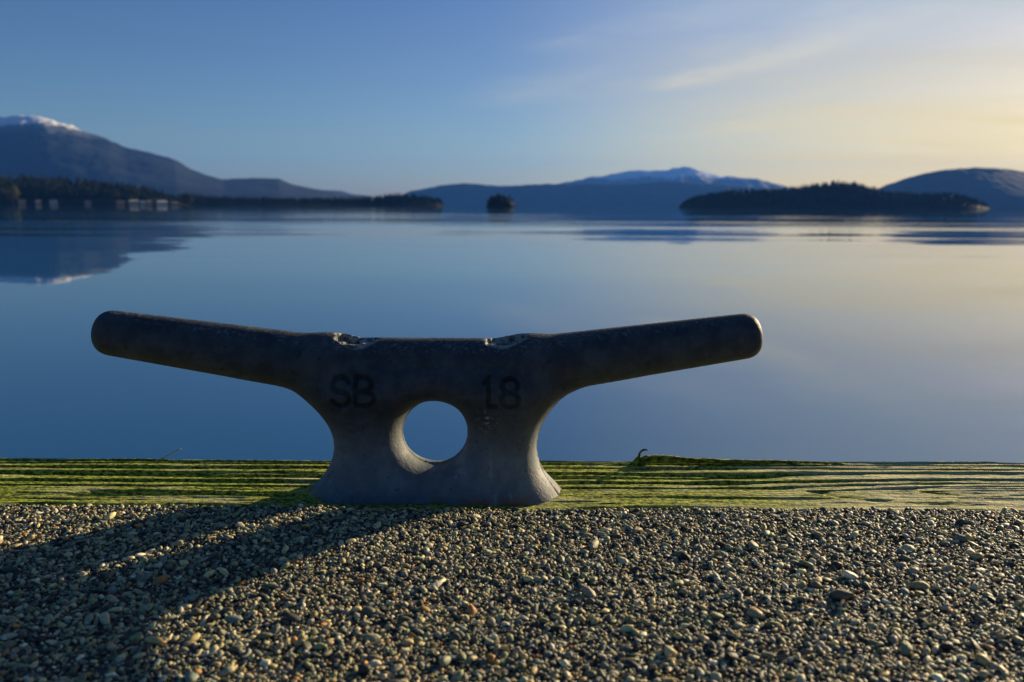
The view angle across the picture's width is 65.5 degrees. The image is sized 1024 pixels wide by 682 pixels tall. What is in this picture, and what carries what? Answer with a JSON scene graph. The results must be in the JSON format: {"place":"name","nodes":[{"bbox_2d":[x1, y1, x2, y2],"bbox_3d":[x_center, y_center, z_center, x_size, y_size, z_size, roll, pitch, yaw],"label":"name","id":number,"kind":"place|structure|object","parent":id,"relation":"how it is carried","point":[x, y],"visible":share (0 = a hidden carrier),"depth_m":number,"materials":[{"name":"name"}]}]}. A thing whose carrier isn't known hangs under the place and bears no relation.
{"place":"outdoors","nodes":[
{"label":"outdoors","id":0,"kind":"place"},
{"bbox_2d":[18,200,25,203],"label":"house","id":1,"kind":"structure","parent":0,"point":[21,201],"depth_m":1112.03,"materials":[{"name":"grey glass"}]},
{"bbox_2d":[49,200,57,204],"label":"house","id":2,"kind":"structure","parent":0,"point":[53,202],"depth_m":1111.50,"materials":[{"name":"white glass"}]},
{"bbox_2d":[0,188,188,204],"bbox_3d":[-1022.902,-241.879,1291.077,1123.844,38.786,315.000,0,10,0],"label":"shore","id":3,"kind":"structure","parent":0,"point":[30,198],"depth_m":1159.72,"materials":[{"name":"plant"}]},
{"bbox_2d":[5,185,20,203],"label":"leafy tree","id":4,"kind":"object","parent":3,"relation":"on","point":[10,191],"visible":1,"depth_m":1117.92,"materials":[{"name":"green plant"}]},
{"bbox_2d":[0,173,188,203],"bbox_3d":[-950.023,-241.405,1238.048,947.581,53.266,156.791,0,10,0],"label":"forest","id":5,"kind":"object","parent":3,"relation":"on","point":[31,184],"visible":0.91,"depth_m":1198.46,"materials":[{"name":"green plant"}]},
{"bbox_2d":[178,193,194,203],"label":"leafy tree","id":6,"kind":"object","parent":3,"relation":"on","point":[185,198],"visible":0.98,"depth_m":1179.87,"materials":[{"name":"green plant"}]},
{"bbox_2d":[172,192,442,205],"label":"forest","id":7,"kind":"object","parent":3,"relation":"on","point":[392,198],"visible":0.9,"depth_m":1379.88,"materials":[{"name":"green plant"}]},
{"bbox_2d":[116,201,123,204],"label":"house","id":8,"kind":"structure","parent":0,"point":[119,202],"depth_m":1111.75,"materials":[{"name":"grey glass"}]},
{"bbox_2d":[129,200,138,204],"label":"house","id":9,"kind":"structure","parent":0,"point":[133,202],"depth_m":1111.21,"materials":[{"name":"white glass"}]},
{"bbox_2d":[157,201,166,204],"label":"house","id":10,"kind":"structure","parent":0,"point":[161,202],"depth_m":1121.02,"materials":[{"name":"white glass"}]},
{"bbox_2d":[0,115,373,200],"bbox_3d":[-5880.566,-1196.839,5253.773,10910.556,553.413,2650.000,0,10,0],"label":"mountain","id":11,"kind":"structure","parent":0,"point":[37,146],"depth_m":4543.69,"materials":[{"name":"blue stone"}]},
{"bbox_2d":[181,199,443,205],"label":"headland","id":12,"kind":"structure","parent":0,"point":[394,203],"depth_m":1353.22,"materials":[{"name":"black plant"}]},
{"bbox_2d":[0,204,1023,462],"bbox_3d":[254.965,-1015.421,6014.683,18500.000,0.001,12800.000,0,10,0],"label":"water","id":13,"kind":"structure","parent":0,"point":[892,334],"depth_m":5.02,"materials":[{"name":"blue liquid"}]},
{"bbox_2d":[486,199,514,206],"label":"islet","id":14,"kind":"object","parent":13,"relation":"in","point":[500,204],"visible":0.86,"depth_m":868.93,"materials":[{"name":"plant"}]},
{"bbox_2d":[487,193,514,204],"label":"forest","id":15,"kind":"object","parent":14,"relation":"on","point":[498,197],"visible":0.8,"depth_m":878.50,"materials":[{"name":"green plant"}]},
{"bbox_2d":[0,503,1023,681],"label":"deck","id":16,"kind":"structure","parent":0,"point":[99,669],"depth_m":0.38,"materials":[{"name":"grey gravel"}]},
{"bbox_2d":[0,449,1023,511],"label":"timber rail","id":17,"kind":"object","parent":16,"relation":"on","point":[661,482],"visible":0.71,"depth_m":0.57,"materials":[{"name":"green wood"}]},
{"bbox_2d":[91,310,762,505],"bbox_3d":[-0.057,0.044,0.547,0.450,0.129,0.063,0,10,0],"label":"dock cleat","id":18,"kind":"object","parent":17,"relation":"on","point":[364,397],"visible":1,"depth_m":0.53,"materials":[{"name":"metal"}]},
{"bbox_2d":[0,0,1023,197],"label":"sky","id":19,"kind":"structure","parent":0,"point":[357,97],"materials":[{"name":"blue"}]},
{"bbox_2d":[325,167,789,193],"bbox_3d":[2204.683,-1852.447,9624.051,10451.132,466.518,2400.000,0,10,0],"label":"mountains","id":20,"kind":"structure","parent":0,"point":[688,174],"depth_m":9132.33,"materials":[{"name":"blue stone"}]},
{"bbox_2d":[401,182,771,206],"bbox_3d":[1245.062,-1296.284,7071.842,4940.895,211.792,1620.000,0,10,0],"label":"hills","id":21,"kind":"structure","parent":0,"point":[664,194],"depth_m":6480.78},
{"bbox_2d":[680,184,988,208],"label":"island","id":22,"kind":"structure","parent":0,"point":[818,203],"depth_m":1399.19,"materials":[{"name":"plant"}]},
{"bbox_2d":[679,179,989,207],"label":"forest","id":23,"kind":"object","parent":22,"relation":"on","point":[912,198],"visible":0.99,"depth_m":1426.49,"materials":[{"name":"green plant"}]},
{"bbox_2d":[878,167,1023,208],"bbox_3d":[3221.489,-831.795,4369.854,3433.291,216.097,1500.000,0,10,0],"label":"hill","id":24,"kind":"structure","parent":0,"point":[996,188],"depth_m":3951.39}
]}

